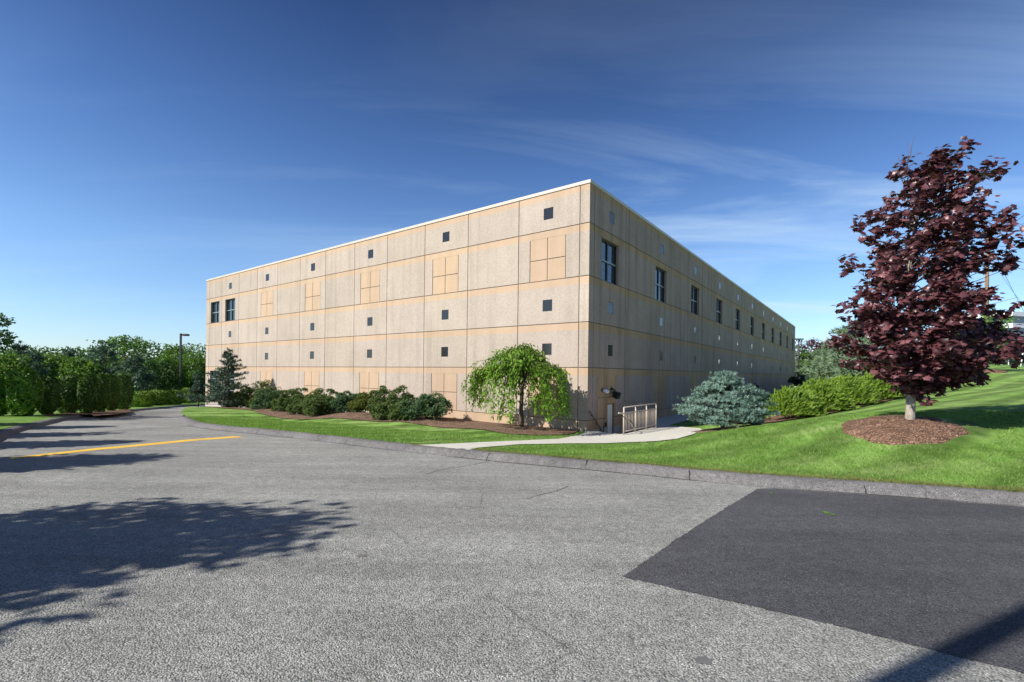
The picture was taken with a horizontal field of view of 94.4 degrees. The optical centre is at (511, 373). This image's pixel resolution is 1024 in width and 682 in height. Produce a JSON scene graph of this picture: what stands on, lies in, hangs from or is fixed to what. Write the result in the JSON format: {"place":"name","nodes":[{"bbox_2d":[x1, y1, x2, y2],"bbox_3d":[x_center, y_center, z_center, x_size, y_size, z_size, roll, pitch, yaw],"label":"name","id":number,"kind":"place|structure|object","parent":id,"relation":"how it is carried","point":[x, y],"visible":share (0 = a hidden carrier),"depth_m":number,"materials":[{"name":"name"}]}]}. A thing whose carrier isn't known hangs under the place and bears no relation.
{"place":"outdoors","nodes":[
{"label":"outdoors","id":0,"kind":"place"},
{"bbox_2d":[0,401,204,428],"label":"verge","id":1,"kind":"structure","parent":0,"point":[8,420],"depth_m":22.03,"materials":[{"name":"green plant"}]},
{"bbox_2d":[0,374,11,415],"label":"bush","id":2,"kind":"object","parent":1,"relation":"on","point":[3,410],"visible":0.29,"depth_m":22.92,"materials":[{"name":"green plant"}]},
{"bbox_2d":[0,312,17,352],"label":"tree","id":3,"kind":"object","parent":1,"relation":"on","point":[6,340],"visible":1,"depth_m":23.16,"materials":[{"name":"green plant"}]},
{"bbox_2d":[0,350,32,397],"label":"tree","id":4,"kind":"object","parent":1,"relation":"on","point":[7,367],"visible":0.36,"depth_m":44.06,"materials":[{"name":"green plant"}]},
{"bbox_2d":[7,340,32,362],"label":"conifer","id":5,"kind":"object","parent":1,"relation":"on","point":[16,347],"visible":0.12,"depth_m":49.93,"materials":[{"name":"green plant"}]},
{"bbox_2d":[1,364,45,415],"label":"bush","id":6,"kind":"object","parent":1,"relation":"on","point":[22,378],"visible":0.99,"depth_m":22.85,"materials":[{"name":"green plant"}]},
{"bbox_2d":[18,348,53,402],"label":"conifer","id":7,"kind":"object","parent":1,"relation":"on","point":[37,358],"visible":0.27,"depth_m":46.93,"materials":[{"name":"green plant"}]},
{"bbox_2d":[25,352,72,377],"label":"tree","id":8,"kind":"object","parent":1,"relation":"on","point":[55,367],"visible":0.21,"depth_m":51.45,"materials":[{"name":"green plant"}]},
{"bbox_2d":[49,346,82,373],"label":"conifer","id":9,"kind":"object","parent":1,"relation":"on","point":[70,352],"visible":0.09,"depth_m":53.74,"materials":[{"name":"green plant"}]},
{"bbox_2d":[56,356,104,378],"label":"tree","id":10,"kind":"object","parent":1,"relation":"on","point":[80,370],"visible":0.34,"depth_m":49.42,"materials":[{"name":"green plant"}]},
{"bbox_2d":[43,409,130,415],"bbox_3d":[-24.384,2.325,29.125,2.810,0.616,13.620,1,0,-22],"label":"mulch bed","id":11,"kind":"object","parent":1,"relation":"on","point":[107,412],"visible":0.81,"depth_m":26.19,"materials":[{"name":"brown wood"}]},
{"bbox_2d":[34,375,61,414],"bbox_3d":[-24.485,1.119,24.969,1.179,2.173,1.131,1,0,-37],"label":"hedge shrub","id":12,"kind":"object","parent":11,"relation":"on","point":[52,394],"visible":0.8,"depth_m":24.82,"materials":[{"name":"green plant"}]},
{"bbox_2d":[56,373,80,412],"bbox_3d":[-24.768,1.107,26.481,1.511,2.332,1.507,1,0,0],"label":"hedge shrub","id":13,"kind":"object","parent":11,"relation":"on","point":[68,392],"visible":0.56,"depth_m":26.16,"materials":[{"name":"green plant"}]},
{"bbox_2d":[76,372,100,412],"bbox_3d":[-23.606,1.100,26.404,1.071,2.371,1.059,1,0,0],"label":"hedge shrub","id":14,"kind":"object","parent":11,"relation":"on","point":[88,393],"visible":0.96,"depth_m":26.18,"materials":[{"name":"green plant"}]},
{"bbox_2d":[94,372,109,411],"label":"hedge shrub","id":15,"kind":"object","parent":11,"relation":"on","point":[104,394],"visible":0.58,"depth_m":28.30,"materials":[{"name":"green plant"}]},
{"bbox_2d":[106,373,120,410],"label":"hedge shrub","id":16,"kind":"object","parent":11,"relation":"on","point":[114,395],"visible":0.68,"depth_m":30.66,"materials":[{"name":"green plant"}]},
{"bbox_2d":[117,372,133,409],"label":"hedge shrub","id":17,"kind":"object","parent":11,"relation":"on","point":[126,386],"visible":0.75,"depth_m":32.94,"materials":[{"name":"green plant"}]},
{"bbox_2d":[85,347,103,370],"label":"conifer","id":18,"kind":"object","parent":1,"relation":"on","point":[90,354],"visible":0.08,"depth_m":57.73,"materials":[{"name":"green plant"}]},
{"bbox_2d":[0,340,205,383],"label":"distant wood","id":19,"kind":"object","parent":1,"relation":"on","point":[80,353],"visible":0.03,"depth_m":107.93,"materials":[{"name":"green plant"}]},
{"bbox_2d":[80,340,136,383],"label":"conifer","id":20,"kind":"object","parent":1,"relation":"on","point":[102,349],"visible":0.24,"depth_m":51.97,"materials":[{"name":"green plant"}]},
{"bbox_2d":[104,357,138,375],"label":"tree","id":21,"kind":"object","parent":1,"relation":"on","point":[131,370],"depth_m":71.14,"materials":[{"name":"green plant"}]},
{"bbox_2d":[103,334,155,373],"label":"tree","id":22,"kind":"object","parent":1,"relation":"on","point":[136,346],"visible":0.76,"depth_m":65.47,"materials":[{"name":"green plant"}]},
{"bbox_2d":[125,390,158,406],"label":"hedge shrub","id":23,"kind":"object","parent":1,"relation":"on","point":[147,399],"visible":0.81,"depth_m":40.76,"materials":[{"name":"green plant"}]},
{"bbox_2d":[117,354,172,404],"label":"conifer","id":24,"kind":"object","parent":1,"relation":"on","point":[141,376],"visible":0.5,"depth_m":49.90,"materials":[{"name":"green plant"}]},
{"bbox_2d":[148,389,172,404],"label":"hedge shrub","id":25,"kind":"object","parent":1,"relation":"on","point":[164,396],"visible":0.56,"depth_m":47.54,"materials":[{"name":"green plant"}]},
{"bbox_2d":[143,358,178,393],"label":"tree","id":26,"kind":"object","parent":1,"relation":"on","point":[163,378],"visible":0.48,"depth_m":65.91,"materials":[{"name":"green plant"}]},
{"bbox_2d":[145,354,189,388],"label":"tree","id":27,"kind":"object","parent":1,"relation":"on","point":[173,363],"visible":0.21,"depth_m":69.45,"materials":[{"name":"green plant"}]},
{"bbox_2d":[153,344,190,380],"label":"tree","id":28,"kind":"object","parent":1,"relation":"on","point":[168,351],"visible":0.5,"depth_m":75.14,"materials":[{"name":"green plant"}]},
{"bbox_2d":[163,388,185,404],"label":"hedge shrub","id":29,"kind":"object","parent":1,"relation":"on","point":[175,400],"visible":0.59,"depth_m":50.72,"materials":[{"name":"green plant"}]},
{"bbox_2d":[179,333,189,392],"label":"lamp post","id":30,"kind":"object","parent":1,"relation":"on","point":[180,361],"visible":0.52,"depth_m":66.40,"materials":[{"name":"metal"}]},
{"bbox_2d":[172,370,205,395],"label":"tree","id":31,"kind":"object","parent":1,"relation":"on","point":[186,381],"visible":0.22,"depth_m":68.04,"materials":[{"name":"green plant"}]},
{"bbox_2d":[174,343,205,401],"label":"tree","id":32,"kind":"object","parent":1,"relation":"on","point":[199,359],"visible":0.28,"depth_m":71.06,"materials":[{"name":"green plant"}]},
{"bbox_2d":[182,387,197,402],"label":"hedge shrub","id":33,"kind":"object","parent":1,"relation":"on","point":[186,392],"visible":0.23,"depth_m":59.15,"materials":[{"name":"green plant"}]},
{"bbox_2d":[191,352,205,380],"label":"tree","id":34,"kind":"object","parent":1,"relation":"on","point":[202,371],"visible":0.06,"depth_m":72.37,"materials":[{"name":"green plant"}]},
{"bbox_2d":[0,405,1023,681],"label":"road","id":35,"kind":"structure","parent":0,"point":[212,559],"depth_m":4.29,"materials":[{"name":"grey asphalt"}]},
{"bbox_2d":[0,404,204,440],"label":"kerb","id":36,"kind":"structure","parent":35,"relation":"on","point":[6,432],"depth_m":20.08,"materials":[{"name":"concrete"}]},
{"bbox_2d":[10,436,237,458],"bbox_3d":[-10.438,2.018,13.431,0.770,0.184,5.732,1,0,24],"label":"road line","id":37,"kind":"object","parent":35,"relation":"on","point":[122,446],"visible":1,"depth_m":13.04,"materials":[{"name":"yellow paint"}]},
{"bbox_2d":[179,416,1023,505],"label":"kerb","id":38,"kind":"structure","parent":35,"relation":"on","point":[1002,497],"depth_m":9.21,"materials":[{"name":"concrete"}]},
{"bbox_2d":[695,656,711,663],"bbox_3d":[1.214,1.811,3.001,0.099,0.003,0.104,1,0,25],"label":"road stain","id":39,"kind":"object","parent":35,"relation":"on","point":[703,659],"visible":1,"depth_m":3.00,"materials":[{"name":"asphalt"}]},
{"bbox_2d":[622,488,1023,672],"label":"road patch","id":40,"kind":"object","parent":35,"relation":"on","point":[944,576],"visible":1,"depth_m":4.67,"materials":[{"name":"black asphalt"}]},
{"bbox_2d":[0,0,1023,386],"label":"sky","id":41,"kind":"structure","parent":0,"point":[151,151],"materials":[{"name":"blue"}]},
{"bbox_2d":[424,408,732,449],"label":"walkway","id":42,"kind":"structure","parent":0,"point":[665,430],"depth_m":16.73,"materials":[{"name":"concrete"}]},
{"bbox_2d":[618,402,656,434],"bbox_3d":[4.622,1.834,19.978,1.586,1.104,3.981,1,0,37],"label":"guard railing","id":43,"kind":"object","parent":42,"relation":"on","point":[624,413],"visible":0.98,"depth_m":20.15,"materials":[{"name":"metal"}]},
{"bbox_2d":[621,425,658,433],"bbox_3d":[4.782,3.101,20.237,1.750,1.455,3.600,1,0,37],"label":"stair well","id":44,"kind":"object","parent":42,"relation":"in","point":[627,427],"visible":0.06,"depth_m":21.74,"materials":[{"name":"concrete"}]},
{"bbox_2d":[181,364,1023,491],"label":"lawn","id":45,"kind":"structure","parent":0,"point":[1002,392],"depth_m":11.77,"materials":[{"name":"green plant"}]},
{"bbox_2d":[187,370,205,406],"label":"spruce","id":46,"kind":"object","parent":45,"relation":"on","point":[194,388],"visible":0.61,"depth_m":42.27,"materials":[{"name":"green plant"}]},
{"bbox_2d":[187,416,487,442],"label":"grass","id":47,"kind":"structure","parent":45,"relation":"on","point":[266,423],"depth_m":18.05,"materials":[{"name":"green plant"}]},
{"bbox_2d":[218,407,578,434],"bbox_3d":[-13.229,2.599,28.938,37.673,1.362,4.209,1,0,37],"label":"mulch bed","id":48,"kind":"object","parent":45,"relation":"on","point":[445,422],"visible":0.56,"depth_m":21.51,"materials":[{"name":"brown wood"}]},
{"bbox_2d":[176,348,262,406],"bbox_3d":[-20.326,0.312,33.542,5.644,4.404,4.860,1,0,15],"label":"spruce","id":49,"kind":"object","parent":48,"relation":"on","point":[221,391],"visible":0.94,"depth_m":32.95,"materials":[{"name":"green plant"}]},
{"bbox_2d":[230,385,258,407],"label":"shrub","id":50,"kind":"object","parent":48,"relation":"on","point":[247,397],"visible":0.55,"depth_m":33.13,"materials":[{"name":"green plant"}]},
{"bbox_2d":[249,380,277,408],"bbox_3d":[-16.697,1.404,32.115,1.928,2.105,2.163,1,0,0],"label":"shrub","id":51,"kind":"object","parent":48,"relation":"on","point":[264,386],"visible":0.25,"depth_m":31.98,"materials":[{"name":"green plant"}]},
{"bbox_2d":[249,388,280,408],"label":"shrub","id":52,"kind":"object","parent":48,"relation":"on","point":[265,397],"visible":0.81,"depth_m":29.89,"materials":[{"name":"green plant"}]},
{"bbox_2d":[270,390,291,410],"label":"shrub","id":53,"kind":"object","parent":48,"relation":"on","point":[279,402],"visible":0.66,"depth_m":28.63,"materials":[{"name":"green plant"}]},
{"bbox_2d":[285,394,305,414],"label":"shrub","id":54,"kind":"object","parent":48,"relation":"on","point":[294,407],"visible":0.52,"depth_m":26.97,"materials":[{"name":"green plant"}]},
{"bbox_2d":[284,388,307,410],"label":"shrub","id":55,"kind":"object","parent":48,"relation":"on","point":[294,391],"visible":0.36,"depth_m":28.80,"materials":[{"name":"green plant"}]},
{"bbox_2d":[298,391,341,416],"bbox_3d":[-10.726,1.657,26.449,2.402,1.432,2.161,1,0,-40],"label":"shrub","id":56,"kind":"object","parent":48,"relation":"on","point":[314,404],"visible":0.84,"depth_m":25.90,"materials":[{"name":"green plant"}]},
{"bbox_2d":[312,388,337,413],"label":"shrub","id":57,"kind":"object","parent":48,"relation":"on","point":[320,391],"visible":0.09,"depth_m":27.58,"materials":[{"name":"green plant"}]},
{"bbox_2d":[329,390,357,412],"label":"shrub","id":58,"kind":"object","parent":48,"relation":"on","point":[340,401],"visible":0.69,"depth_m":25.90,"materials":[{"name":"green plant"}]},
{"bbox_2d":[346,391,378,411],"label":"shrub","id":59,"kind":"object","parent":48,"relation":"on","point":[358,403],"visible":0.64,"depth_m":25.04,"materials":[{"name":"green plant"}]},
{"bbox_2d":[365,385,398,416],"bbox_3d":[-6.602,1.385,24.451,1.685,1.648,1.876,1,0,42],"label":"shrub","id":60,"kind":"object","parent":48,"relation":"on","point":[382,391],"visible":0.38,"depth_m":24.13,"materials":[{"name":"green plant"}]},
{"bbox_2d":[371,399,393,420],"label":"shrub","id":61,"kind":"object","parent":48,"relation":"on","point":[379,410],"visible":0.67,"depth_m":22.61,"materials":[{"name":"green plant"}]},
{"bbox_2d":[387,401,412,420],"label":"shrub","id":62,"kind":"object","parent":48,"relation":"on","point":[395,413],"visible":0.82,"depth_m":21.92,"materials":[{"name":"green plant"}]},
{"bbox_2d":[386,385,417,413],"bbox_3d":[-5.367,1.396,23.529,1.822,1.761,1.792,1,0,-20],"label":"shrub","id":63,"kind":"object","parent":48,"relation":"on","point":[404,395],"visible":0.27,"depth_m":23.13,"materials":[{"name":"green plant"}]},
{"bbox_2d":[396,392,452,419],"bbox_3d":[-4.120,1.499,22.429,2.747,1.345,2.507,1,0,0],"label":"shrub","id":64,"kind":"object","parent":48,"relation":"on","point":[426,405],"visible":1,"depth_m":21.84,"materials":[{"name":"green plant"}]},
{"bbox_2d":[461,342,573,426],"bbox_3d":[0.038,0.503,18.993,5.151,3.587,3.018,1,0,22],"label":"weeping tree","id":65,"kind":"object","parent":48,"relation":"on","point":[519,365],"visible":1,"depth_m":18.25,"materials":[{"name":"green plant"}]},
{"bbox_2d":[692,424,761,432],"bbox_3d":[7.682,2.025,16.971,2.671,0.603,2.672,1,0,0],"label":"mulch bed","id":66,"kind":"object","parent":45,"relation":"on","point":[715,429],"visible":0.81,"depth_m":16.33,"materials":[{"name":"brown wood"}]},
{"bbox_2d":[672,370,779,427],"bbox_3d":[7.723,1.000,17.006,3.628,2.336,3.312,1,0,0],"label":"blue spruce","id":67,"kind":"object","parent":66,"relation":"on","point":[744,406],"visible":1,"depth_m":16.43,"materials":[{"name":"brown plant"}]},
{"bbox_2d":[788,375,811,384],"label":"shrub","id":68,"kind":"object","parent":45,"relation":"on","point":[797,380],"visible":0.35,"depth_m":44.01,"materials":[{"name":"green plant"}]},
{"bbox_2d":[795,346,813,376],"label":"tree","id":69,"kind":"object","parent":45,"relation":"on","point":[800,358],"visible":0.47,"depth_m":83.06,"materials":[{"name":"green plant"}]},
{"bbox_2d":[795,337,829,356],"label":"tree","id":70,"kind":"object","parent":45,"relation":"on","point":[811,342],"visible":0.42,"depth_m":90.52,"materials":[{"name":"red plant"}]},
{"bbox_2d":[798,341,834,380],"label":"conifer","id":71,"kind":"object","parent":45,"relation":"on","point":[820,353],"visible":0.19,"depth_m":33.19,"materials":[{"name":"green plant"}]},
{"bbox_2d":[764,394,905,422],"bbox_3d":[17.084,1.381,23.907,16.431,1.914,3.570,1,0,-32],"label":"mulch bed","id":72,"kind":"object","parent":45,"relation":"on","point":[777,418],"visible":0.2,"depth_m":21.45,"materials":[{"name":"brown soil"}]},
{"bbox_2d":[762,385,828,419],"bbox_3d":[12.018,1.221,20.168,2.302,1.576,2.339,1,0,-30],"label":"juniper","id":73,"kind":"object","parent":72,"relation":"on","point":[797,402],"visible":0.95,"depth_m":19.71,"materials":[{"name":"green plant"}]},
{"bbox_2d":[797,375,859,410],"bbox_3d":[13.937,0.964,21.303,2.432,1.768,2.488,1,0,0],"label":"juniper","id":74,"kind":"object","parent":72,"relation":"on","point":[834,395],"visible":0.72,"depth_m":20.76,"materials":[{"name":"green plant"}]},
{"bbox_2d":[831,373,882,405],"bbox_3d":[16.105,0.801,22.639,2.599,1.736,2.608,1,0,0],"label":"juniper","id":75,"kind":"object","parent":72,"relation":"on","point":[856,386],"visible":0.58,"depth_m":21.97,"materials":[{"name":"green plant"}]},
{"bbox_2d":[862,371,904,398],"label":"juniper","id":76,"kind":"object","parent":72,"relation":"on","point":[885,391],"visible":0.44,"depth_m":23.52,"materials":[{"name":"green plant"}]},
{"bbox_2d":[804,319,880,380],"bbox_3d":[21.669,-1.334,29.996,5.326,4.464,5.832,1,0,-41],"label":"conifer","id":77,"kind":"object","parent":45,"relation":"on","point":[836,370],"visible":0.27,"depth_m":29.96,"materials":[{"name":"green plant"}]},
{"bbox_2d":[841,415,969,444],"bbox_3d":[8.979,1.297,11.015,2.447,0.627,2.457,1,0,0],"label":"mulch bed","id":78,"kind":"object","parent":45,"relation":"on","point":[893,429],"visible":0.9,"depth_m":10.53,"materials":[{"name":"brown wood"}]},
{"bbox_2d":[825,135,1023,419],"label":"maple tree","id":79,"kind":"object","parent":78,"relation":"on","point":[934,358],"visible":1,"depth_m":10.44,"materials":[{"name":"purple plant"}]},
{"bbox_2d":[981,231,1001,355],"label":"utility pole","id":80,"kind":"object","parent":45,"relation":"on","point":[986,282],"visible":0.2,"depth_m":43.88,"materials":[{"name":"wood"}]},
{"bbox_2d":[984,369,1008,372],"bbox_3d":[30.666,-0.127,30.938,2.600,0.426,2.569,1,0,0],"label":"mulch bed","id":81,"kind":"object","parent":45,"relation":"on","point":[998,371],"visible":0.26,"depth_m":30.14,"materials":[{"name":"brown soil"}]},
{"bbox_2d":[957,315,1018,367],"bbox_3d":[30.581,-2.080,31.228,3.550,4.447,3.816,1,0,-38],"label":"young tree","id":82,"kind":"object","parent":81,"relation":"on","point":[1003,320],"visible":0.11,"depth_m":30.21,"materials":[{"name":"green plant"}]},
{"bbox_2d":[989,343,1023,365],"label":"conifer","id":83,"kind":"object","parent":45,"relation":"on","point":[1010,363],"visible":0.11,"depth_m":72.63,"materials":[{"name":"green plant"}]},
{"bbox_2d":[977,312,1023,339],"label":"glass office","id":84,"kind":"structure","parent":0,"point":[1016,321],"depth_m":145.69,"materials":[{"name":"grey"}]},
{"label":"mulch bed","id":85,"kind":"structure","parent":0,"visible":0},
{"bbox_2d":[795,338,803,377],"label":"lamp post","id":86,"kind":"object","parent":85,"relation":"on","point":[798,339],"visible":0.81,"depth_m":81.92,"materials":[{"name":"grey metal"}]},
{"bbox_2d":[799,351,818,376],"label":"shrub","id":87,"kind":"object","parent":85,"relation":"on","point":[802,355],"visible":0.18,"depth_m":81.88,"materials":[{"name":"green plant"}]},
{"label":"ground","id":88,"kind":"structure","parent":0,"visible":0},
{"bbox_2d":[205,179,794,433],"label":"office building","id":89,"kind":"structure","parent":88,"relation":"on","point":[592,287],"depth_m":25.31,"materials":[{"name":"concrete"}]},
{"bbox_2d":[212,301,219,322],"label":"window","id":90,"kind":"structure","parent":89,"relation":"in","point":[215,315],"depth_m":41.31,"materials":[{"name":"glass"}]},
{"bbox_2d":[227,299,234,320],"bbox_3d":[-23.173,-5.276,39.332,1.760,1.810,0.104,1,0,37],"label":"window","id":91,"kind":"structure","parent":89,"relation":"in","point":[230,303],"depth_m":39.47,"materials":[{"name":"glass"}]},
{"bbox_2d":[589,411,603,431],"bbox_3d":[3.524,2.052,19.902,0.155,1.020,1.380,1,0,39],"label":"stair handrail","id":92,"kind":"object","parent":89,"relation":"attached to","point":[596,422],"visible":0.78,"depth_m":19.89,"materials":[{"name":"black metal"}]},
{"bbox_2d":[601,239,615,284],"bbox_3d":[4.216,-4.944,21.108,0.104,1.810,1.760,1,0,37],"label":"window","id":93,"kind":"structure","parent":89,"relation":"in","point":[608,264],"depth_m":21.27,"materials":[{"name":"glass"}]},
{"bbox_2d":[607,404,611,432],"bbox_3d":[4.332,2.439,21.316,0.045,2.108,0.676,1,0,37],"label":"door","id":94,"kind":"structure","parent":89,"relation":"in","point":[609,415],"depth_m":21.35,"materials":[{"name":"beige paint"}]},
{"bbox_2d":[610,387,620,398],"bbox_3d":[4.585,0.859,21.054,0.412,0.512,0.380,1,0,37],"label":"wall lamp","id":95,"kind":"object","parent":89,"relation":"attached to","point":[616,394],"visible":1,"depth_m":20.93,"materials":[{"name":"black metal"}]},
{"bbox_2d":[655,268,663,302],"bbox_3d":[8.090,-4.897,26.290,0.104,1.810,1.760,1,0,37],"label":"window","id":96,"kind":"structure","parent":89,"relation":"in","point":[659,285],"depth_m":26.50,"materials":[{"name":"glass"}]},
{"bbox_2d":[691,286,696,314],"bbox_3d":[11.964,-4.851,31.471,0.104,1.810,1.760,1,0,37],"label":"window","id":97,"kind":"structure","parent":89,"relation":"in","point":[693,290],"depth_m":31.71,"materials":[{"name":"glass"}]},
{"bbox_2d":[716,300,720,322],"bbox_3d":[15.839,-4.804,36.652,0.104,1.810,1.760,1,0,37],"label":"window","id":98,"kind":"structure","parent":89,"relation":"in","point":[718,302],"depth_m":37.04,"materials":[{"name":"glass"}]},
{"bbox_2d":[735,310,737,329],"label":"window","id":99,"kind":"structure","parent":89,"relation":"in","point":[736,327],"depth_m":42.17,"materials":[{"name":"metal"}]},
{"bbox_2d":[750,317,751,334],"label":"window","id":100,"kind":"structure","parent":89,"relation":"in","point":[750,317],"depth_m":47.14,"materials":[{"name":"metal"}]},
{"bbox_2d":[762,323,763,338],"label":"window","id":101,"kind":"structure","parent":89,"relation":"in","point":[762,323],"depth_m":52.67,"materials":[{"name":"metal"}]}
]}

